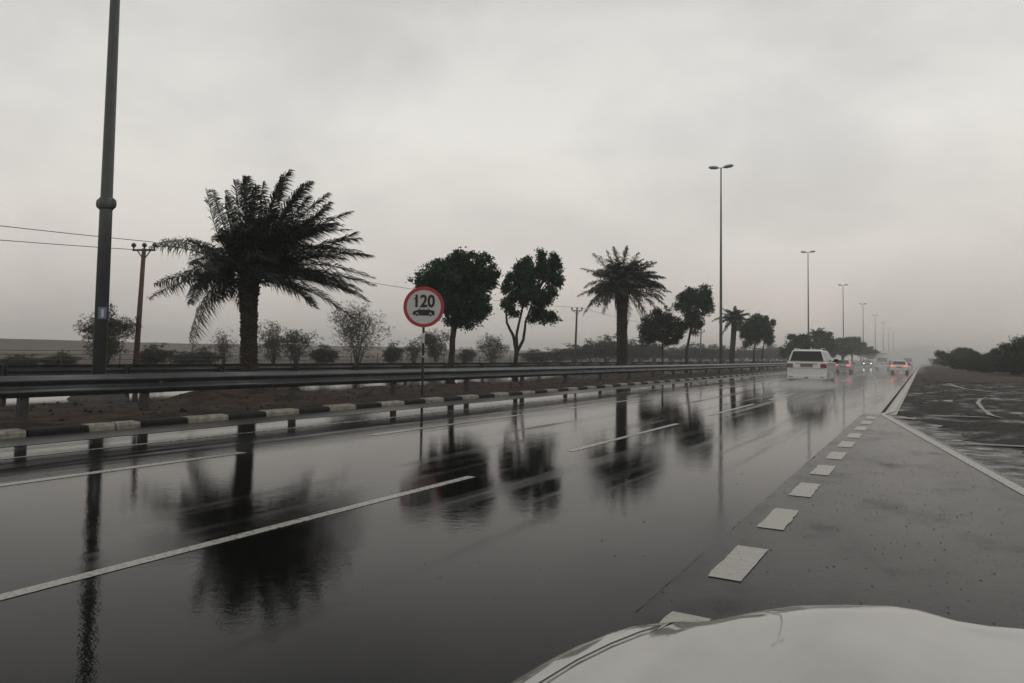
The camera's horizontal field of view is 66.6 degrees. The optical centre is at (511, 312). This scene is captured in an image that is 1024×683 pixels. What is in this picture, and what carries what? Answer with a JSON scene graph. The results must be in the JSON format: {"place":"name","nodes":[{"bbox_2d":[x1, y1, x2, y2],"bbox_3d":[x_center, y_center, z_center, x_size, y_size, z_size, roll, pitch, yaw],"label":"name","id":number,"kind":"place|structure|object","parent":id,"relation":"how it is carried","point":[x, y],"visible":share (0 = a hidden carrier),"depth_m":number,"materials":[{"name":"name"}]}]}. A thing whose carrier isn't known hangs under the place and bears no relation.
{"place":"outdoors","nodes":[
{"label":"outdoors","id":0,"kind":"place"},
{"bbox_2d":[0,338,735,358],"bbox_3d":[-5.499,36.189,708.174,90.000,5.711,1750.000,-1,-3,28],"label":"dunes","id":1,"kind":"structure","parent":0,"point":[21,344],"depth_m":353.04,"materials":[{"name":"brown sand"}]},
{"bbox_2d":[0,363,862,406],"bbox_3d":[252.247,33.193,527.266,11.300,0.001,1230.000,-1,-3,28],"label":"flood water","id":2,"kind":"structure","parent":0,"point":[133,397],"depth_m":31.66,"materials":[{"name":"grey liquid"}]},
{"bbox_2d":[579,245,671,373],"bbox_3d":[9.148,-0.226,61.739,7.382,10.275,6.770,-1,-3,28],"label":"date palm","id":3,"kind":"object","parent":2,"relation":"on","point":[622,284],"visible":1,"depth_m":61.20,"materials":[{"name":"green plant"}]},
{"bbox_2d":[0,363,874,429],"bbox_3d":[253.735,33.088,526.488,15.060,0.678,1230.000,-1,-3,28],"label":"median soil","id":4,"kind":"structure","parent":0,"point":[40,415],"depth_m":21.01,"materials":[{"name":"brown soil"}]},
{"bbox_2d":[67,0,127,400],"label":"street lamp","id":5,"kind":"object","parent":4,"relation":"on","point":[106,203],"visible":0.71,"depth_m":22.59,"materials":[{"name":"metal"}]},
{"bbox_2d":[146,169,376,371],"bbox_3d":[-8.158,-1.042,26.781,7.241,7.692,6.455,3,-4,-40],"label":"date palm","id":6,"kind":"object","parent":4,"relation":"on","point":[260,246],"visible":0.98,"depth_m":26.45,"materials":[{"name":"green plant"}]},
{"bbox_2d":[0,372,693,426],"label":"soil clods","id":7,"kind":"object","parent":4,"relation":"on","point":[90,410],"visible":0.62,"depth_m":21.05,"materials":[{"name":"brown soil"}]},
{"bbox_2d":[0,361,832,375],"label":"guardrail","id":8,"kind":"object","parent":4,"relation":"on","point":[48,369],"visible":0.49,"depth_m":36.80,"materials":[{"name":"metal"}]},
{"bbox_2d":[403,287,443,395],"bbox_3d":[-2.782,1.010,24.418,1.280,3.683,0.108,1,-3,0],"label":"speed limit sign","id":9,"kind":"object","parent":4,"relation":"on","point":[423,307],"visible":1,"depth_m":24.43,"materials":[{"name":"white metal"}]},
{"bbox_2d":[0,361,874,420],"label":"guardrail","id":10,"kind":"object","parent":4,"relation":"on","point":[22,389],"visible":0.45,"depth_m":19.88,"materials":[{"name":"metal"}]},
{"bbox_2d":[405,246,500,382],"bbox_3d":[-2.888,0.160,39.322,4.593,6.869,3.999,-1,-3,28],"label":"round tree","id":11,"kind":"object","parent":4,"relation":"on","point":[460,283],"visible":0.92,"depth_m":38.82,"materials":[{"name":"green plant"}]},
{"bbox_2d":[499,246,565,379],"bbox_3d":[1.221,0.000,45.593,3.927,7.971,2.519,2,-3,-16],"label":"three stem tree","id":12,"kind":"object","parent":4,"relation":"on","point":[523,276],"visible":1,"depth_m":45.43,"materials":[{"name":"green plant"}]},
{"bbox_2d":[636,305,689,372],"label":"bushy tree","id":13,"kind":"object","parent":4,"relation":"on","point":[664,327],"visible":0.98,"depth_m":70.65,"materials":[{"name":"green plant"}]},
{"bbox_2d":[669,283,715,371],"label":"upright tree","id":14,"kind":"object","parent":4,"relation":"on","point":[689,303],"visible":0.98,"depth_m":77.97,"materials":[{"name":"green plant"}]},
{"bbox_2d":[708,164,733,369],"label":"street lamp","id":15,"kind":"object","parent":4,"relation":"on","point":[720,311],"visible":0.81,"depth_m":92.02,"materials":[{"name":"metal"}]},
{"bbox_2d":[714,306,754,368],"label":"date palm","id":16,"kind":"object","parent":4,"relation":"on","point":[734,317],"visible":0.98,"depth_m":97.72,"materials":[{"name":"green plant"}]},
{"bbox_2d":[801,251,815,338],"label":"street lamp","id":17,"kind":"object","parent":4,"relation":"on","point":[808,288],"visible":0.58,"depth_m":162.33,"materials":[{"name":"metal"}]},
{"bbox_2d":[830,337,855,359],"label":"median tree","id":18,"kind":"object","parent":4,"relation":"on","point":[845,346],"visible":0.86,"depth_m":227.41,"materials":[{"name":"green plant"}]},
{"bbox_2d":[838,284,847,359],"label":"street lamp","id":19,"kind":"object","parent":4,"relation":"on","point":[843,316],"visible":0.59,"depth_m":233.52,"materials":[{"name":"metal"}]},
{"bbox_2d":[844,336,866,363],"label":"median tree","id":20,"kind":"object","parent":4,"relation":"on","point":[860,346],"visible":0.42,"depth_m":260.17,"materials":[{"name":"green plant"}]},
{"bbox_2d":[859,303,866,360],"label":"street lamp","id":21,"kind":"object","parent":4,"relation":"on","point":[863,337],"visible":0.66,"depth_m":311.35,"materials":[{"name":"metal"}]},
{"bbox_2d":[854,342,872,361],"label":"median tree","id":22,"kind":"object","parent":4,"relation":"on","point":[867,353],"visible":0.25,"depth_m":315.01,"materials":[{"name":"green plant"}]},
{"bbox_2d":[0,361,922,682],"bbox_3d":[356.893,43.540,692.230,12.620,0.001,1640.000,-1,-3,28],"label":"road","id":23,"kind":"structure","parent":0,"point":[534,541],"depth_m":6.64,"materials":[{"name":"grey asphalt"}]},
{"bbox_2d":[0,367,857,459],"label":"edge line","id":24,"kind":"object","parent":23,"relation":"on","point":[296,427],"visible":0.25,"depth_m":14.63,"materials":[{"name":"paint"}]},
{"bbox_2d":[0,365,869,447],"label":"gutter silt","id":25,"kind":"object","parent":23,"relation":"on","point":[77,436],"visible":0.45,"depth_m":16.92,"materials":[{"name":"soil"}]},
{"bbox_2d":[0,364,874,438],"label":"kerb","id":26,"kind":"structure","parent":23,"relation":"on","point":[52,430],"depth_m":17.68,"materials":[{"name":"white paint"}]},
{"bbox_2d":[0,367,884,599],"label":"lane markings","id":27,"kind":"object","parent":23,"relation":"on","point":[109,569],"visible":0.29,"depth_m":7.22,"materials":[{"name":"paint"}]},
{"bbox_2d":[636,551,703,608],"bbox_3d":[1.107,1.791,5.307,0.020,0.001,1.600,-1,-3,28],"label":"asphalt crack","id":28,"kind":"object","parent":23,"relation":"on","point":[667,582],"visible":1,"depth_m":5.14,"materials":[{"name":"black asphalt"}]},
{"bbox_2d":[787,347,837,386],"bbox_3d":[16.617,2.977,43.150,2.460,2.116,5.100,-1,-3,28],"label":"white suv","id":29,"kind":"object","parent":23,"relation":"on","point":[802,364],"visible":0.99,"depth_m":41.17,"materials":[{"name":"paint"}]},
{"bbox_2d":[834,360,854,371],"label":"saloon car","id":30,"kind":"object","parent":23,"relation":"on","point":[844,365],"visible":0.79,"depth_m":90.22,"materials":[{"name":"silver metal"}]},
{"bbox_2d":[862,360,872,366],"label":"saloon car","id":31,"kind":"object","parent":23,"relation":"on","point":[867,362],"visible":1,"depth_m":170.73,"materials":[{"name":"grey paint"}]},
{"bbox_2d":[875,357,890,369],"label":"white van","id":32,"kind":"object","parent":23,"relation":"on","point":[882,361],"visible":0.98,"depth_m":122.12,"materials":[{"name":"paint"}]},
{"bbox_2d":[889,360,910,372],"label":"saloon car","id":33,"kind":"object","parent":23,"relation":"on","point":[898,365],"visible":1,"depth_m":90.22,"materials":[{"name":"white paint"}]},
{"bbox_2d":[881,366,918,412],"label":"edge crack","id":34,"kind":"object","parent":23,"relation":"on","point":[889,403],"visible":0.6,"depth_m":31.20,"materials":[{"name":"soil"}]},
{"bbox_2d":[903,358,913,366],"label":"estate car","id":35,"kind":"object","parent":23,"relation":"on","point":[908,360],"visible":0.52,"depth_m":164.85,"materials":[{"name":"grey paint"}]},
{"bbox_2d":[880,364,1023,494],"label":"edge line","id":36,"kind":"object","parent":23,"relation":"on","point":[1008,483],"visible":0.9,"depth_m":12.86,"materials":[{"name":"paint"}]},
{"bbox_2d":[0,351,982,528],"bbox_3d":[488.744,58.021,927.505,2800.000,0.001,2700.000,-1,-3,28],"label":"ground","id":37,"kind":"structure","parent":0,"point":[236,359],"depth_m":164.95,"materials":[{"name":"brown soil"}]},
{"bbox_2d":[0,353,43,364],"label":"scrub bush","id":38,"kind":"object","parent":37,"relation":"on","point":[15,360],"visible":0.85,"depth_m":52.47,"materials":[{"name":"green plant"}]},
{"bbox_2d":[38,351,84,363],"bbox_3d":[-30.679,3.275,53.331,2.739,1.389,2.983,1,-3,0],"label":"scrub bush","id":39,"kind":"object","parent":37,"relation":"on","point":[63,361],"visible":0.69,"depth_m":52.80,"materials":[{"name":"green plant"}]},
{"bbox_2d":[73,303,142,363],"bbox_3d":[-26.141,1.572,49.807,4.052,4.670,4.059,-1,-3,28],"label":"scrub bush","id":40,"kind":"object","parent":37,"relation":"on","point":[113,341],"visible":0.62,"depth_m":49.62,"materials":[{"name":"green plant"}]},
{"bbox_2d":[131,243,156,363],"bbox_3d":[-24.126,-0.332,50.782,1.750,8.526,0.374,1,-3,6],"label":"utility pole","id":41,"kind":"object","parent":37,"relation":"on","point":[143,255],"visible":0.84,"depth_m":50.74,"materials":[{"name":"black wood"}]},
{"bbox_2d":[1,240,132,249],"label":"power line","id":42,"kind":"object","parent":41,"relation":"attached to","point":[60,244],"visible":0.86,"depth_m":46.63,"materials":[{"name":"grey metal"}]},
{"bbox_2d":[0,225,150,241],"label":"power line","id":43,"kind":"object","parent":41,"relation":"attached to","point":[72,233],"visible":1,"depth_m":45.72,"materials":[{"name":"grey metal"}]},
{"bbox_2d":[153,242,580,307],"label":"power line","id":44,"kind":"object","parent":41,"relation":"attached to","point":[396,286],"visible":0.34,"depth_m":74.06,"materials":[{"name":"grey metal"}]},
{"bbox_2d":[132,342,177,363],"bbox_3d":[-26.239,3.190,57.243,3.192,2.165,2.931,-1,-3,28],"label":"scrub bush","id":45,"kind":"object","parent":37,"relation":"on","point":[156,356],"visible":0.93,"depth_m":56.77,"materials":[{"name":"green plant"}]},
{"bbox_2d":[167,350,195,363],"bbox_3d":[-27.491,3.849,64.851,2.883,1.573,3.140,3,-4,-31],"label":"scrub bush","id":46,"kind":"object","parent":37,"relation":"on","point":[179,356],"visible":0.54,"depth_m":64.29,"materials":[{"name":"green plant"}]},
{"bbox_2d":[181,346,224,363],"bbox_3d":[-25.394,3.645,64.057,2.839,1.990,3.092,-2,-4,43],"label":"scrub bush","id":47,"kind":"object","parent":37,"relation":"on","point":[191,357],"visible":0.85,"depth_m":63.58,"materials":[{"name":"green plant"}]},
{"bbox_2d":[208,328,238,363],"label":"scrub bush","id":48,"kind":"object","parent":37,"relation":"on","point":[225,347],"visible":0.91,"depth_m":65.50,"materials":[{"name":"green plant"}]},
{"bbox_2d":[257,319,295,362],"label":"scrub bush","id":49,"kind":"object","parent":37,"relation":"on","point":[268,344],"visible":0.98,"depth_m":67.73,"materials":[{"name":"green plant"}]},
{"bbox_2d":[278,328,323,362],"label":"scrub bush","id":50,"kind":"object","parent":37,"relation":"on","point":[296,347],"visible":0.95,"depth_m":68.68,"materials":[{"name":"green plant"}]},
{"bbox_2d":[307,342,340,362],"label":"scrub bush","id":51,"kind":"object","parent":37,"relation":"on","point":[322,354],"visible":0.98,"depth_m":73.26,"materials":[{"name":"green plant"}]},
{"bbox_2d":[21,349,637,363],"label":"wire fence","id":52,"kind":"object","parent":37,"relation":"on","point":[215,355],"visible":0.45,"depth_m":59.32,"materials":[{"name":"grey metal"}]},
{"bbox_2d":[327,299,394,362],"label":"scrub bush","id":53,"kind":"object","parent":37,"relation":"on","point":[351,332],"visible":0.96,"depth_m":72.89,"materials":[{"name":"green plant"}]},
{"bbox_2d":[381,340,406,362],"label":"scrub bush","id":54,"kind":"object","parent":37,"relation":"on","point":[392,355],"visible":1,"depth_m":79.34,"materials":[{"name":"green plant"}]},
{"bbox_2d":[403,337,426,362],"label":"scrub bush","id":55,"kind":"object","parent":37,"relation":"on","point":[416,351],"visible":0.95,"depth_m":84.48,"materials":[{"name":"green plant"}]},
{"bbox_2d":[418,328,450,362],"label":"scrub bush","id":56,"kind":"object","parent":37,"relation":"on","point":[431,342],"visible":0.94,"depth_m":90.23,"materials":[{"name":"green plant"}]},
{"bbox_2d":[455,346,478,362],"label":"scrub bush","id":57,"kind":"object","parent":37,"relation":"on","point":[471,354],"visible":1,"depth_m":96.11,"materials":[{"name":"green plant"}]},
{"bbox_2d":[475,333,509,361],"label":"scrub bush","id":58,"kind":"object","parent":37,"relation":"on","point":[497,347],"visible":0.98,"depth_m":101.75,"materials":[{"name":"green plant"}]},
{"bbox_2d":[519,348,556,361],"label":"scrub bush","id":59,"kind":"object","parent":37,"relation":"on","point":[535,356],"visible":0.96,"depth_m":112.87,"materials":[{"name":"green plant"}]},
{"bbox_2d":[537,347,570,361],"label":"scrub bush","id":60,"kind":"object","parent":37,"relation":"on","point":[558,353],"visible":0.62,"depth_m":124.65,"materials":[{"name":"green plant"}]},
{"bbox_2d":[556,342,590,361],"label":"scrub bush","id":61,"kind":"object","parent":37,"relation":"on","point":[580,352],"visible":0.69,"depth_m":136.79,"materials":[{"name":"green plant"}]},
{"bbox_2d":[571,308,582,361],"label":"utility pole","id":62,"kind":"object","parent":37,"relation":"on","point":[575,343],"visible":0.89,"depth_m":114.53,"materials":[{"name":"black"}]},
{"bbox_2d":[572,338,598,361],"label":"scrub bush","id":63,"kind":"object","parent":37,"relation":"on","point":[588,348],"visible":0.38,"depth_m":142.93,"materials":[{"name":"green plant"}]},
{"bbox_2d":[589,333,627,361],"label":"scrub bush","id":64,"kind":"object","parent":37,"relation":"on","point":[605,349],"visible":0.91,"depth_m":137.72,"materials":[{"name":"green plant"}]},
{"bbox_2d":[610,339,643,361],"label":"scrub bush","id":65,"kind":"object","parent":37,"relation":"on","point":[631,349],"visible":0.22,"depth_m":145.67,"materials":[{"name":"green plant"}]},
{"bbox_2d":[627,337,651,361],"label":"scrub bush","id":66,"kind":"object","parent":37,"relation":"on","point":[640,352],"visible":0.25,"depth_m":157.45,"materials":[{"name":"green plant"}]},
{"bbox_2d":[632,346,659,361],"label":"scrub bush","id":67,"kind":"object","parent":37,"relation":"on","point":[651,353],"visible":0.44,"depth_m":161.32,"materials":[{"name":"green plant"}]},
{"bbox_2d":[640,340,666,361],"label":"scrub bush","id":68,"kind":"object","parent":37,"relation":"on","point":[657,348],"visible":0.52,"depth_m":170.70,"materials":[{"name":"green plant"}]},
{"bbox_2d":[664,346,689,361],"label":"scrub bush","id":69,"kind":"object","parent":37,"relation":"on","point":[672,354],"visible":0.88,"depth_m":190.59,"materials":[{"name":"green plant"}]},
{"bbox_2d":[675,343,701,361],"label":"scrub bush","id":70,"kind":"object","parent":37,"relation":"on","point":[676,348],"visible":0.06,"depth_m":203.89,"materials":[{"name":"green plant"}]},
{"bbox_2d":[680,342,717,361],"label":"scrub bush","id":71,"kind":"object","parent":37,"relation":"on","point":[705,353],"visible":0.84,"depth_m":196.39,"materials":[{"name":"green plant"}]},
{"bbox_2d":[699,330,704,361],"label":"utility pole","id":72,"kind":"object","parent":37,"relation":"on","point":[700,332],"visible":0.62,"depth_m":178.69,"materials":[{"name":"black metal"}]},
{"bbox_2d":[706,344,727,360],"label":"scrub bush","id":73,"kind":"object","parent":37,"relation":"on","point":[715,351],"visible":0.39,"depth_m":217.25,"materials":[{"name":"green plant"}]},
{"bbox_2d":[712,344,739,360],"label":"scrub bush","id":74,"kind":"object","parent":37,"relation":"on","point":[726,354],"visible":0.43,"depth_m":219.71,"materials":[{"name":"green plant"}]},
{"bbox_2d":[735,346,760,360],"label":"scrub bush","id":75,"kind":"object","parent":37,"relation":"on","point":[744,353],"visible":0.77,"depth_m":263.03,"materials":[{"name":"green plant"}]},
{"bbox_2d":[737,313,774,362],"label":"clipped tree","id":76,"kind":"object","parent":37,"relation":"on","point":[758,333],"visible":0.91,"depth_m":109.23,"materials":[{"name":"green plant"}]},
{"bbox_2d":[748,346,774,360],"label":"scrub bush","id":77,"kind":"object","parent":37,"relation":"on","point":[766,354],"visible":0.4,"depth_m":277.07,"materials":[{"name":"green plant"}]},
{"bbox_2d":[761,315,776,367],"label":"slim tree","id":78,"kind":"object","parent":37,"relation":"on","point":[772,322],"visible":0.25,"depth_m":116.56,"materials":[{"name":"green plant"}]},
{"bbox_2d":[759,344,779,360],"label":"scrub bush","id":79,"kind":"object","parent":37,"relation":"on","point":[768,347],"visible":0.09,"depth_m":308.41,"materials":[{"name":"green plant"}]},
{"bbox_2d":[763,346,789,360],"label":"scrub bush","id":80,"kind":"object","parent":37,"relation":"on","point":[775,356],"visible":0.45,"depth_m":296.12,"materials":[{"name":"green plant"}]},
{"bbox_2d":[776,333,815,357],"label":"median tree","id":81,"kind":"object","parent":37,"relation":"on","point":[802,341],"visible":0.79,"depth_m":149.98,"materials":[{"name":"green plant"}]},
{"bbox_2d":[809,328,829,349],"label":"date palm","id":82,"kind":"object","parent":37,"relation":"on","point":[818,334],"visible":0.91,"depth_m":178.75,"materials":[{"name":"green plant"}]},
{"bbox_2d":[811,331,838,354],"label":"median tree","id":83,"kind":"object","parent":37,"relation":"on","point":[829,346],"visible":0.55,"depth_m":187.93,"materials":[{"name":"green plant"}]},
{"bbox_2d":[865,346,877,359],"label":"median tree","id":84,"kind":"object","parent":37,"relation":"on","point":[870,348],"visible":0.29,"depth_m":332.88,"materials":[{"name":"green plant"}]},
{"bbox_2d":[869,349,880,360],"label":"median tree","id":85,"kind":"object","parent":37,"relation":"on","point":[877,352],"visible":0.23,"depth_m":367.34,"materials":[{"name":"green plant"}]},
{"bbox_2d":[0,0,1023,360],"label":"sky","id":86,"kind":"structure","parent":0,"point":[883,140],"materials":[{"name":"grey"}]},
{"bbox_2d":[616,413,1023,630],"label":"layby","id":87,"kind":"structure","parent":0,"point":[917,575],"depth_m":6.36,"materials":[{"name":"asphalt"}]},
{"bbox_2d":[424,426,1020,662],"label":"loose gravel","id":88,"kind":"structure","parent":87,"relation":"on","point":[861,517],"depth_m":7.31,"materials":[{"name":"grey gravel"}]},
{"bbox_2d":[511,605,1023,682],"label":"parked car","id":89,"kind":"object","parent":87,"relation":"on","point":[842,644],"visible":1,"depth_m":1.44,"materials":[{"name":"white paint"}]},
{"bbox_2d":[660,416,875,622],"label":"layby dashes","id":90,"kind":"object","parent":87,"relation":"on","point":[738,563],"visible":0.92,"depth_m":6.11,"materials":[{"name":"beige paint"}]},
{"bbox_2d":[891,415,1023,483],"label":"gravel shoulder","id":91,"kind":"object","parent":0,"point":[1005,461],"visible":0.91,"depth_m":13.04},
{"bbox_2d":[897,382,1023,453],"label":"dirt verge","id":92,"kind":"structure","parent":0,"point":[1004,430],"depth_m":23.61,"materials":[{"name":"brown soil"}]},
{"bbox_2d":[920,379,1023,449],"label":"dirt clods","id":93,"kind":"object","parent":92,"relation":"on","point":[966,402],"visible":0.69,"depth_m":35.88,"materials":[{"name":"brown soil"}]},
{"bbox_2d":[950,384,1018,393],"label":"puddle","id":94,"kind":"object","parent":92,"relation":"on","point":[979,390],"visible":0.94,"depth_m":40.61,"materials":[{"name":"grey liquid"}]},
{"bbox_2d":[952,442,1023,446],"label":"puddle","id":95,"kind":"object","parent":92,"relation":"on","point":[994,444],"visible":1,"depth_m":13.89,"materials":[{"name":"grey"}]},
{"bbox_2d":[976,397,1002,417],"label":"puddle","id":96,"kind":"object","parent":92,"relation":"on","point":[978,402],"visible":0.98,"depth_m":24.89,"materials":[{"name":"grey"}]},
{"bbox_2d":[913,362,1023,383],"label":"brown scrubland","id":97,"kind":"structure","parent":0,"point":[931,373],"depth_m":74.18,"materials":[{"name":"soil"}]},
{"bbox_2d":[928,358,946,365],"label":"roadside bush","id":98,"kind":"object","parent":97,"relation":"on","point":[934,361],"visible":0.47,"depth_m":219.74,"materials":[{"name":"green plant"}]},
{"bbox_2d":[934,347,982,366],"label":"roadside bush","id":99,"kind":"object","parent":97,"relation":"on","point":[958,352],"visible":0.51,"depth_m":146.58,"materials":[{"name":"green plant"}]},
{"bbox_2d":[946,357,973,370],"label":"roadside bush","id":100,"kind":"object","parent":97,"relation":"on","point":[960,363],"visible":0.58,"depth_m":117.51,"materials":[{"name":"green plant"}]},
{"bbox_2d":[967,350,988,371],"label":"roadside bush","id":101,"kind":"object","parent":97,"relation":"on","point":[973,356],"visible":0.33,"depth_m":110.91,"materials":[{"name":"green plant"}]},
{"bbox_2d":[968,356,996,372],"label":"roadside bush","id":102,"kind":"object","parent":97,"relation":"on","point":[982,364],"visible":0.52,"depth_m":99.24,"materials":[{"name":"green plant"}]},
{"bbox_2d":[986,348,1002,372],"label":"roadside bush","id":103,"kind":"object","parent":97,"relation":"on","point":[989,354],"visible":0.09,"depth_m":103.42,"materials":[{"name":"green plant"}]},
{"bbox_2d":[990,355,1020,374],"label":"roadside bush","id":104,"kind":"object","parent":97,"relation":"on","point":[999,364],"visible":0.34,"depth_m":88.59,"materials":[{"name":"green plant"}]},
{"bbox_2d":[992,334,1023,374],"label":"roadside bush","id":105,"kind":"object","parent":97,"relation":"on","point":[1016,347],"visible":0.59,"depth_m":85.02,"materials":[{"name":"green plant"}]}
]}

